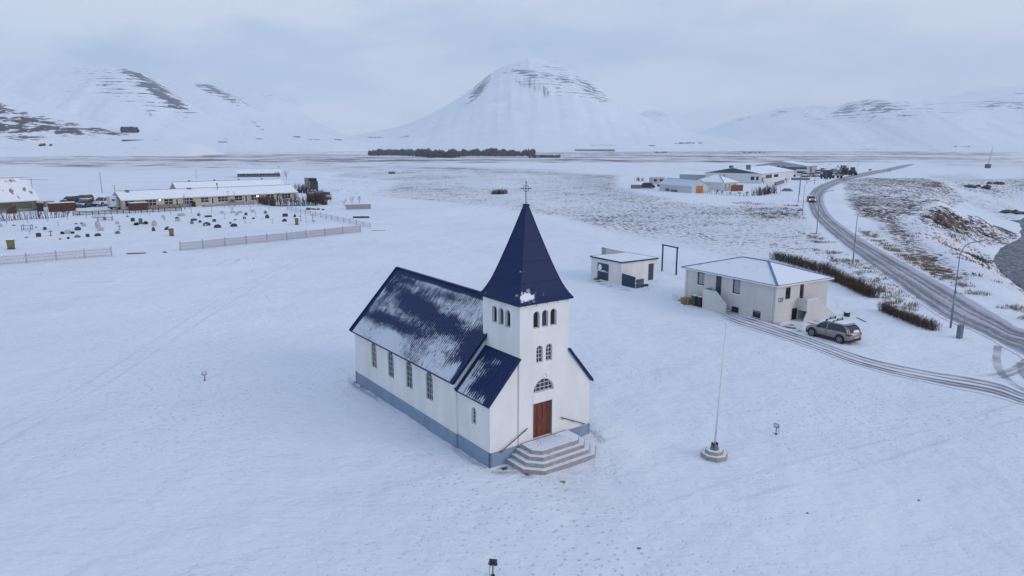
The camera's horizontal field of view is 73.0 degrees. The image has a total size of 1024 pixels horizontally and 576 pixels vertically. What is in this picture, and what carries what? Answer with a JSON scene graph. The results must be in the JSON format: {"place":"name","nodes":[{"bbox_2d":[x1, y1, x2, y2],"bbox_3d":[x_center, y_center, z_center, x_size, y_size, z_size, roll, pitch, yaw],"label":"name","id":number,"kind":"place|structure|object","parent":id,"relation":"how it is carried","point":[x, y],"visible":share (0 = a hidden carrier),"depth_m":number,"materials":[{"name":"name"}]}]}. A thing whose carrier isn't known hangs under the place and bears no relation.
{"place":"outdoors","nodes":[
{"label":"outdoors","id":0,"kind":"place"},
{"bbox_2d":[0,88,225,156],"bbox_3d":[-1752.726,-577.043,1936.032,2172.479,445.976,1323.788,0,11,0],"label":"hills","id":1,"kind":"structure","parent":0,"point":[63,133],"depth_m":1687.69,"materials":[{"name":"snow"}]},
{"bbox_2d":[120,126,139,132],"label":"shelterbelt","id":2,"kind":"object","parent":1,"relation":"on","point":[131,129],"visible":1,"depth_m":1794.10,"materials":[{"name":"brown wood"}]},
{"bbox_2d":[121,139,143,140],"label":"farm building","id":3,"kind":"structure","parent":1,"relation":"on","point":[131,139],"depth_m":1675.07,"materials":[{"name":"white stone"}]},
{"bbox_2d":[0,59,368,151],"bbox_3d":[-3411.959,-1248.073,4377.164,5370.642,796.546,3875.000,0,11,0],"label":"hills","id":4,"kind":"structure","parent":0,"point":[122,97],"depth_m":3885.89,"materials":[{"name":"snow"}]},
{"bbox_2d":[155,79,379,150],"bbox_3d":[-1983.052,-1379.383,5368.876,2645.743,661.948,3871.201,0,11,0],"label":"hills","id":5,"kind":"structure","parent":0,"point":[217,102],"depth_m":5242.06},
{"bbox_2d":[240,93,351,137],"bbox_3d":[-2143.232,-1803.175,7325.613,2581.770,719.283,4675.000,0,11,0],"label":"hills","id":6,"kind":"structure","parent":0,"point":[279,108],"depth_m":7707.48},
{"bbox_2d":[0,151,1023,575],"bbox_3d":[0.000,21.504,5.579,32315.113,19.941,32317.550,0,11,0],"label":"ground","id":7,"kind":"structure","parent":0,"point":[278,441],"depth_m":52.16,"materials":[{"name":"snow"}]},
{"bbox_2d":[5,238,15,249],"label":"wooden bin","id":8,"kind":"object","parent":7,"relation":"on","point":[10,242],"visible":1,"depth_m":125.71,"materials":[{"name":"yellow paint"}]},
{"bbox_2d":[0,209,22,220],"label":"hedge","id":9,"kind":"object","parent":7,"relation":"on","point":[18,215],"visible":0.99,"depth_m":176.39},
{"bbox_2d":[6,205,16,213],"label":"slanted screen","id":10,"kind":"object","parent":7,"relation":"on","point":[11,210],"visible":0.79,"depth_m":195.18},
{"bbox_2d":[0,177,53,212],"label":"house","id":11,"kind":"structure","parent":7,"relation":"on","point":[20,193],"depth_m":202.04,"materials":[{"name":"white paint"}]},
{"bbox_2d":[23,208,48,219],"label":"hedge","id":12,"kind":"object","parent":7,"relation":"on","point":[40,212],"visible":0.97,"depth_m":180.07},
{"bbox_2d":[31,201,44,214],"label":"bare tree","id":13,"kind":"object","parent":7,"relation":"on","point":[37,206],"visible":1,"depth_m":184.06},
{"bbox_2d":[36,202,43,210],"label":"brown fence panel","id":14,"kind":"object","parent":7,"relation":"on","point":[39,205],"visible":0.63,"depth_m":201.96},
{"bbox_2d":[0,247,112,263],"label":"picket fence","id":15,"kind":"object","parent":7,"relation":"on","point":[25,255],"visible":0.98,"depth_m":113.35,"materials":[{"name":"white paint"}]},
{"bbox_2d":[49,208,65,217],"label":"hedge","id":16,"kind":"object","parent":7,"relation":"on","point":[64,213],"visible":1,"depth_m":183.73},
{"bbox_2d":[48,201,75,211],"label":"brown outbuilding","id":17,"kind":"structure","parent":7,"relation":"on","point":[68,206],"depth_m":201.10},
{"bbox_2d":[60,196,79,201],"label":"parked car","id":18,"kind":"object","parent":7,"relation":"on","point":[75,198],"visible":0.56,"depth_m":229.93,"materials":[{"name":"black paint"}]},
{"bbox_2d":[76,198,93,207],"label":"parked car","id":19,"kind":"object","parent":7,"relation":"on","point":[85,202],"visible":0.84,"depth_m":215.25,"materials":[{"name":"blue paint"}]},
{"bbox_2d":[78,194,93,200],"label":"parked car","id":20,"kind":"object","parent":7,"relation":"on","point":[82,196],"visible":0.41,"depth_m":235.07,"materials":[{"name":"beige paint"}]},
{"bbox_2d":[92,196,106,206],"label":"parked car","id":21,"kind":"object","parent":7,"relation":"on","point":[100,201],"visible":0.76,"depth_m":218.87,"materials":[{"name":"white paint"}]},
{"bbox_2d":[107,195,119,208],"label":"camper van","id":22,"kind":"object","parent":7,"relation":"on","point":[113,201],"visible":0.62,"depth_m":207.23,"materials":[{"name":"white paint"}]},
{"bbox_2d":[73,207,181,215],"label":"rail fence","id":23,"kind":"object","parent":7,"relation":"on","point":[135,210],"visible":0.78,"depth_m":194.96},
{"bbox_2d":[127,202,147,209],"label":"garden shed","id":24,"kind":"structure","parent":7,"relation":"on","point":[139,205],"depth_m":205.86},
{"bbox_2d":[148,203,189,207],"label":"verandah fence","id":25,"kind":"object","parent":7,"relation":"on","point":[159,206],"visible":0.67,"depth_m":212.23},
{"bbox_2d":[168,227,173,235],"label":"wooden bin","id":26,"kind":"object","parent":7,"relation":"on","point":[171,231],"visible":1,"depth_m":145.02,"materials":[{"name":"yellow paint"}]},
{"bbox_2d":[104,204,287,216],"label":"rail fence","id":27,"kind":"object","parent":7,"relation":"on","point":[191,210],"visible":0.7,"depth_m":195.14,"materials":[{"name":"white paint"}]},
{"bbox_2d":[112,183,297,209],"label":"terraced house","id":28,"kind":"structure","parent":7,"relation":"on","point":[201,196],"depth_m":222.23,"materials":[{"name":"white paint"}]},
{"bbox_2d":[145,199,156,204],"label":"window","id":29,"kind":"structure","parent":28,"relation":"in","point":[150,202],"depth_m":211.19,"materials":[{"name":"glass"}]},
{"bbox_2d":[164,199,172,203],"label":"window","id":30,"kind":"structure","parent":28,"relation":"in","point":[166,201],"depth_m":214.41,"materials":[{"name":"glass"}]},
{"bbox_2d":[183,198,192,202],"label":"window","id":31,"kind":"structure","parent":28,"relation":"in","point":[187,200],"depth_m":218.40,"materials":[{"name":"glass"}]},
{"bbox_2d":[200,197,208,202],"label":"window","id":32,"kind":"structure","parent":28,"relation":"in","point":[203,199],"depth_m":221.86,"materials":[{"name":"glass"}]},
{"bbox_2d":[218,196,227,201],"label":"window","id":33,"kind":"structure","parent":28,"relation":"in","point":[220,198],"depth_m":225.77,"materials":[{"name":"glass"}]},
{"bbox_2d":[235,195,242,200],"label":"window","id":34,"kind":"structure","parent":28,"relation":"in","point":[237,198],"depth_m":229.30,"materials":[{"name":"glass"}]},
{"bbox_2d":[282,193,290,198],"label":"window","id":35,"kind":"structure","parent":28,"relation":"in","point":[287,194],"depth_m":240.54,"materials":[{"name":"glass"}]},
{"bbox_2d":[169,178,283,188],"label":"long house","id":36,"kind":"structure","parent":7,"relation":"on","point":[221,183],"depth_m":258.19,"materials":[{"name":"white paint"}]},
{"bbox_2d":[202,202,253,206],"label":"terrace wall","id":37,"kind":"structure","parent":7,"relation":"on","point":[214,205],"depth_m":221.09,"materials":[{"name":"concrete"}]},
{"bbox_2d":[235,168,281,176],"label":"house","id":38,"kind":"structure","parent":7,"relation":"on","point":[255,172],"depth_m":449.07,"materials":[{"name":"white paint"}]},
{"bbox_2d":[256,193,280,205],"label":"hedge","id":39,"kind":"object","parent":7,"relation":"on","point":[270,201],"visible":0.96,"depth_m":223.77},
{"bbox_2d":[179,224,360,250],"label":"picket fence","id":40,"kind":"object","parent":7,"relation":"on","point":[205,243],"visible":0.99,"depth_m":135.78,"materials":[{"name":"white paint"}]},
{"bbox_2d":[275,195,317,206],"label":"hedge","id":41,"kind":"object","parent":7,"relation":"on","point":[298,204],"visible":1,"depth_m":220.57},
{"bbox_2d":[293,183,308,192],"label":"hedge","id":42,"kind":"object","parent":7,"relation":"on","point":[302,189],"visible":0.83,"depth_m":285.08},
{"bbox_2d":[304,177,317,191],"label":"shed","id":43,"kind":"object","parent":7,"relation":"on","point":[312,183],"visible":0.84,"depth_m":294.37,"materials":[{"name":"black paint"}]},
{"bbox_2d":[300,188,330,204],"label":"hedge","id":44,"kind":"object","parent":7,"relation":"on","point":[321,198],"visible":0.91,"depth_m":228.74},
{"bbox_2d":[287,207,370,227],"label":"rail fence","id":45,"kind":"object","parent":7,"relation":"on","point":[331,216],"visible":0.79,"depth_m":177.59,"materials":[{"name":"white paint"}]},
{"bbox_2d":[346,203,370,209],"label":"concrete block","id":46,"kind":"structure","parent":7,"relation":"on","point":[359,206],"depth_m":208.96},
{"bbox_2d":[368,147,560,157],"bbox_3d":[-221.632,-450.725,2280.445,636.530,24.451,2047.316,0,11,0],"label":"forest","id":47,"kind":"object","parent":7,"relation":"on","point":[435,153],"visible":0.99,"depth_m":1586.54,"materials":[{"name":"plant"}]},
{"bbox_2d":[349,185,595,474],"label":"church","id":48,"kind":"structure","parent":7,"relation":"on","point":[494,372],"depth_m":41.69,"materials":[{"name":"white paint"}]},
{"bbox_2d":[372,343,376,367],"bbox_3d":[-10.130,4.941,51.133,0.055,1.940,0.920,-8,14,-35],"label":"window","id":49,"kind":"structure","parent":48,"relation":"in","point":[374,358],"depth_m":51.29,"materials":[{"name":"grey glass"}]},
{"bbox_2d":[388,352,393,377],"bbox_3d":[-8.504,5.384,48.935,0.055,1.940,0.920,-8,14,-35],"label":"window","id":50,"kind":"structure","parent":48,"relation":"in","point":[390,357],"depth_m":49.07,"materials":[{"name":"grey glass"}]},
{"bbox_2d":[406,361,412,388],"bbox_3d":[-6.875,5.826,46.742,0.055,1.940,0.920,-8,14,-35],"label":"window","id":51,"kind":"structure","parent":48,"relation":"in","point":[408,365],"depth_m":46.87,"materials":[{"name":"grey glass"}]},
{"bbox_2d":[426,372,432,400],"bbox_3d":[-5.258,6.269,44.546,0.055,1.940,0.920,-8,14,-35],"label":"window","id":52,"kind":"structure","parent":48,"relation":"in","point":[429,382],"depth_m":44.65,"materials":[{"name":"grey glass"}]},
{"bbox_2d":[473,407,475,423],"bbox_3d":[-2.139,7.474,40.644,0.055,1.040,0.520,-8,14,-35],"label":"window","id":53,"kind":"structure","parent":48,"relation":"in","point":[474,411],"depth_m":40.75,"materials":[{"name":"grey glass"}]},
{"bbox_2d":[536,345,541,362],"bbox_3d":[1.556,3.851,40.603,0.490,1.040,0.055,-8,14,-35],"label":"window","id":54,"kind":"structure","parent":48,"relation":"in","point":[539,349],"depth_m":40.64,"materials":[{"name":"grey glass"}]},
{"bbox_2d":[533,400,549,437],"bbox_3d":[1.746,7.843,41.595,1.450,2.220,0.133,-8,14,-35],"label":"door","id":55,"kind":"structure","parent":48,"relation":"in","point":[541,411],"depth_m":41.62,"materials":[{"name":"brown wood"}]},
{"bbox_2d":[546,344,551,360],"bbox_3d":[2.130,3.769,41.006,0.490,1.040,0.055,-8,14,-35],"label":"window","id":56,"kind":"structure","parent":48,"relation":"in","point":[548,348],"depth_m":41.06,"materials":[{"name":"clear glass"}]},
{"bbox_2d":[488,559,496,575],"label":"floodlight","id":57,"kind":"object","parent":7,"relation":"on","point":[491,562],"visible":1,"depth_m":29.58,"materials":[{"name":"black metal"}]},
{"bbox_2d":[590,247,658,284],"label":"flat roofed shed","id":58,"kind":"structure","parent":7,"relation":"on","point":[610,265],"depth_m":95.21,"materials":[{"name":"paint"}]},
{"bbox_2d":[597,262,608,280],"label":"garage door","id":59,"kind":"structure","parent":58,"relation":"in","point":[603,269],"depth_m":95.80,"materials":[{"name":"teal paint"}]},
{"bbox_2d":[648,263,653,279],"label":"side door","id":60,"kind":"structure","parent":58,"relation":"in","point":[650,269],"depth_m":95.68,"materials":[{"name":"teal paint"}]},
{"bbox_2d":[622,273,643,287],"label":"plank screen","id":61,"kind":"object","parent":7,"relation":"on","point":[628,281],"visible":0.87,"depth_m":91.33,"materials":[{"name":"teal paint"}]},
{"bbox_2d":[631,184,641,188],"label":"grey crate","id":62,"kind":"object","parent":7,"relation":"on","point":[636,186],"visible":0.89,"depth_m":315.38,"materials":[{"name":"stone"}]},
{"bbox_2d":[642,182,654,188],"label":"parked car","id":63,"kind":"object","parent":7,"relation":"on","point":[650,185],"visible":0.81,"depth_m":316.02,"materials":[{"name":"green paint"}]},
{"bbox_2d":[649,177,664,186],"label":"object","id":64,"kind":"object","parent":7,"relation":"on","point":[654,180],"visible":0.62,"depth_m":332.77,"materials":[{"name":"metal"}]},
{"bbox_2d":[661,244,678,274],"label":"swing frame","id":65,"kind":"object","parent":7,"relation":"on","point":[663,245],"visible":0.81,"depth_m":100.58,"materials":[{"name":"teal paint"}]},
{"bbox_2d":[658,178,709,192],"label":"storage shed","id":66,"kind":"structure","parent":7,"relation":"on","point":[682,185],"depth_m":288.84,"materials":[{"name":"white paint"}]},
{"bbox_2d":[696,186,702,192],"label":"gable door","id":67,"kind":"structure","parent":66,"relation":"in","point":[698,188],"depth_m":284.32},
{"bbox_2d":[691,294,698,305],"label":"wheelie bin","id":68,"kind":"object","parent":7,"relation":"on","point":[694,299],"visible":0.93,"depth_m":80.54,"materials":[{"name":"green plastic"}]},
{"bbox_2d":[679,170,714,179],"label":"long hall","id":69,"kind":"structure","parent":7,"relation":"on","point":[693,174],"depth_m":391.65,"materials":[{"name":"white paint"}]},
{"bbox_2d":[697,296,702,306],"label":"wheelie bin","id":70,"kind":"object","parent":7,"relation":"on","point":[699,301],"visible":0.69,"depth_m":79.86,"materials":[{"name":"black plastic"}]},
{"bbox_2d":[700,323,727,462],"bbox_3d":[12.011,6.182,40.388,1.478,8.439,1.478,-4,12,-20],"label":"flagpole","id":71,"kind":"object","parent":7,"relation":"on","point":[714,452],"visible":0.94,"depth_m":40.65,"materials":[{"name":"metal"}]},
{"bbox_2d":[697,174,739,190],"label":"farmhouse","id":72,"kind":"object","parent":7,"relation":"on","point":[724,182],"visible":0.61,"depth_m":302.15,"materials":[{"name":"white paint"}]},
{"bbox_2d":[731,185,742,190],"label":"brown screen","id":73,"kind":"object","parent":7,"relation":"on","point":[736,187],"visible":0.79,"depth_m":297.45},
{"bbox_2d":[704,165,794,183],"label":"works hall","id":74,"kind":"structure","parent":7,"relation":"on","point":[758,174],"depth_m":371.14,"materials":[{"name":"white stone"}]},
{"bbox_2d":[681,256,834,323],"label":"white house","id":75,"kind":"structure","parent":7,"relation":"on","point":[767,291],"depth_m":75.46,"materials":[{"name":"paint"}]},
{"bbox_2d":[696,272,704,286],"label":"window","id":76,"kind":"structure","parent":75,"relation":"in","point":[700,275],"depth_m":80.90,"materials":[{"name":"glass"}]},
{"bbox_2d":[716,276,721,295],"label":"stair door","id":77,"kind":"structure","parent":75,"relation":"in","point":[719,278],"depth_m":78.59,"materials":[{"name":"teal paint"}]},
{"bbox_2d":[732,306,738,313],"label":"window","id":78,"kind":"structure","parent":75,"relation":"in","point":[734,309],"depth_m":76.93,"materials":[{"name":"glass"}]},
{"bbox_2d":[731,279,740,295],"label":"window","id":79,"kind":"structure","parent":75,"relation":"in","point":[736,283],"depth_m":76.47,"materials":[{"name":"glass"}]},
{"bbox_2d":[751,310,760,319],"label":"window","id":80,"kind":"structure","parent":75,"relation":"in","point":[756,314],"depth_m":74.48,"materials":[{"name":"glass"}]},
{"bbox_2d":[785,287,789,298],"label":"window","id":81,"kind":"structure","parent":75,"relation":"in","point":[787,296],"depth_m":73.06,"materials":[{"name":"glass"}]},
{"bbox_2d":[791,308,796,319],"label":"basement door","id":82,"kind":"structure","parent":75,"relation":"in","point":[794,310],"depth_m":74.17,"materials":[{"name":"black metal"}]},
{"bbox_2d":[799,284,803,297],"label":"balcony door","id":83,"kind":"structure","parent":75,"relation":"in","point":[801,285],"depth_m":74.15,"materials":[{"name":"glass"}]},
{"bbox_2d":[751,184,780,195],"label":"hedge","id":84,"kind":"object","parent":7,"relation":"on","point":[760,192],"visible":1,"depth_m":274.84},
{"bbox_2d":[775,179,784,185],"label":"retaining wall","id":85,"kind":"structure","parent":7,"relation":"on","point":[779,182],"depth_m":353.55,"materials":[{"name":"concrete"}]},
{"bbox_2d":[756,161,816,173],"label":"depot hall","id":86,"kind":"structure","parent":7,"relation":"on","point":[792,165],"depth_m":496.69,"materials":[{"name":"white paint"}]},
{"bbox_2d":[793,169,807,176],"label":"white van","id":87,"kind":"object","parent":7,"relation":"on","point":[797,172],"visible":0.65,"depth_m":448.07,"materials":[{"name":"paint"}]},
{"bbox_2d":[768,250,842,275],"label":"hedge","id":88,"kind":"object","parent":7,"relation":"on","point":[800,261],"visible":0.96,"depth_m":106.61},
{"bbox_2d":[816,190,833,233],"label":"street lamp","id":89,"kind":"object","parent":7,"relation":"on","point":[818,210],"visible":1,"depth_m":147.69,"materials":[{"name":"metal"}]},
{"bbox_2d":[820,169,832,178],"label":"dark trailer","id":90,"kind":"object","parent":7,"relation":"on","point":[824,175],"visible":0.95,"depth_m":416.84,"materials":[{"name":"black paint"}]},
{"bbox_2d":[806,316,861,343],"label":"parked car","id":91,"kind":"object","parent":7,"relation":"on","point":[840,330],"visible":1,"depth_m":65.47,"materials":[{"name":"silver metal"}]},
{"bbox_2d":[832,172,843,177],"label":"flat trailer","id":92,"kind":"object","parent":7,"relation":"on","point":[841,174],"visible":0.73,"depth_m":427.69,"materials":[{"name":"black metal"}]},
{"bbox_2d":[833,165,847,174],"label":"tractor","id":93,"kind":"object","parent":7,"relation":"on","point":[843,168],"visible":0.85,"depth_m":487.48,"materials":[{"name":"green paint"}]},
{"bbox_2d":[848,167,856,174],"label":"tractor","id":94,"kind":"object","parent":7,"relation":"on","point":[852,171],"visible":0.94,"depth_m":481.29,"materials":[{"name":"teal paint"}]},
{"bbox_2d":[826,267,887,297],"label":"hedge","id":95,"kind":"object","parent":7,"relation":"on","point":[858,285],"visible":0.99,"depth_m":88.97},
{"bbox_2d":[852,207,872,263],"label":"street lamp","id":96,"kind":"object","parent":7,"relation":"on","point":[855,236],"visible":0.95,"depth_m":108.96,"materials":[{"name":"metal"}]},
{"bbox_2d":[732,177,1023,291],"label":"heather","id":97,"kind":"object","parent":7,"relation":"on","point":[944,224],"visible":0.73,"depth_m":202.88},
{"bbox_2d":[876,300,942,330],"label":"hedge","id":98,"kind":"object","parent":7,"relation":"on","point":[906,316],"visible":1,"depth_m":72.98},
{"bbox_2d":[802,229,1023,319],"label":"dry grass","id":99,"kind":"structure","parent":7,"relation":"on","point":[926,264],"depth_m":102.63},
{"bbox_2d":[956,324,964,338],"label":"utility cabinet","id":100,"kind":"object","parent":7,"relation":"on","point":[960,331],"visible":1,"depth_m":66.70,"materials":[{"name":"metal"}]},
{"bbox_2d":[949,240,985,327],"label":"street lamp","id":101,"kind":"object","parent":7,"relation":"on","point":[953,304],"visible":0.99,"depth_m":69.99,"materials":[{"name":"metal"}]},
{"bbox_2d":[963,184,991,188],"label":"rock outcrop","id":102,"kind":"object","parent":7,"relation":"on","point":[986,186],"visible":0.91,"depth_m":367.02,"materials":[{"name":"stone"}]},
{"bbox_2d":[987,181,1004,184],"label":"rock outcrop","id":103,"kind":"object","parent":7,"relation":"on","point":[1001,183],"visible":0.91,"depth_m":380.83,"materials":[{"name":"stone"}]},
{"bbox_2d":[999,209,1019,213],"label":"rock outcrop","id":104,"kind":"object","parent":7,"relation":"on","point":[1015,211],"visible":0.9,"depth_m":310.52,"materials":[{"name":"stone"}]},
{"bbox_2d":[0,0,1023,134],"label":"sky","id":105,"kind":"structure","parent":0,"point":[353,67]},
{"bbox_2d":[327,166,836,275],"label":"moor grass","id":106,"kind":"structure","parent":0,"point":[549,201],"depth_m":267.81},
{"bbox_2d":[340,59,844,151],"bbox_3d":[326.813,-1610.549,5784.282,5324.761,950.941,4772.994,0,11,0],"label":"hills","id":107,"kind":"structure","parent":0,"point":[536,105],"depth_m":5061.41,"materials":[{"name":"snow"}]},
{"bbox_2d":[575,149,614,150],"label":"greenhouse","id":108,"kind":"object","parent":107,"relation":"on","point":[594,149],"visible":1,"depth_m":3813.39,"materials":[{"name":"white glass"}]},
{"bbox_2d":[640,110,692,132],"bbox_3d":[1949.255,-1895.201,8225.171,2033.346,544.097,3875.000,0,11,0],"label":"hills","id":109,"kind":"structure","parent":0,"point":[662,118],"depth_m":8544.07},
{"bbox_2d":[694,86,1023,151],"bbox_3d":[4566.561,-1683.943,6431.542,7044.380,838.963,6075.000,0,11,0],"label":"hills","id":110,"kind":"structure","parent":0,"point":[986,120],"depth_m":5952.26,"materials":[{"name":"snow"}]},
{"bbox_2d":[716,312,1023,404],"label":"driveway","id":111,"kind":"structure","parent":0,"point":[985,386],"depth_m":57.92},
{"bbox_2d":[807,164,1023,358],"bbox_3d":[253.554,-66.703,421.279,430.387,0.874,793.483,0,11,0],"label":"road","id":112,"kind":"structure","parent":0,"point":[934,295],"depth_m":92.47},
{"bbox_2d":[806,195,815,202],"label":"moving car","id":113,"kind":"object","parent":112,"relation":"on","point":[811,198],"visible":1,"depth_m":235.17,"materials":[{"name":"beige paint"}]},
{"bbox_2d":[993,218,1023,288],"bbox_3d":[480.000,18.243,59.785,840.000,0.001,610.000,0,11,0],"label":"water","id":114,"kind":"structure","parent":0,"point":[1009,258],"depth_m":188.82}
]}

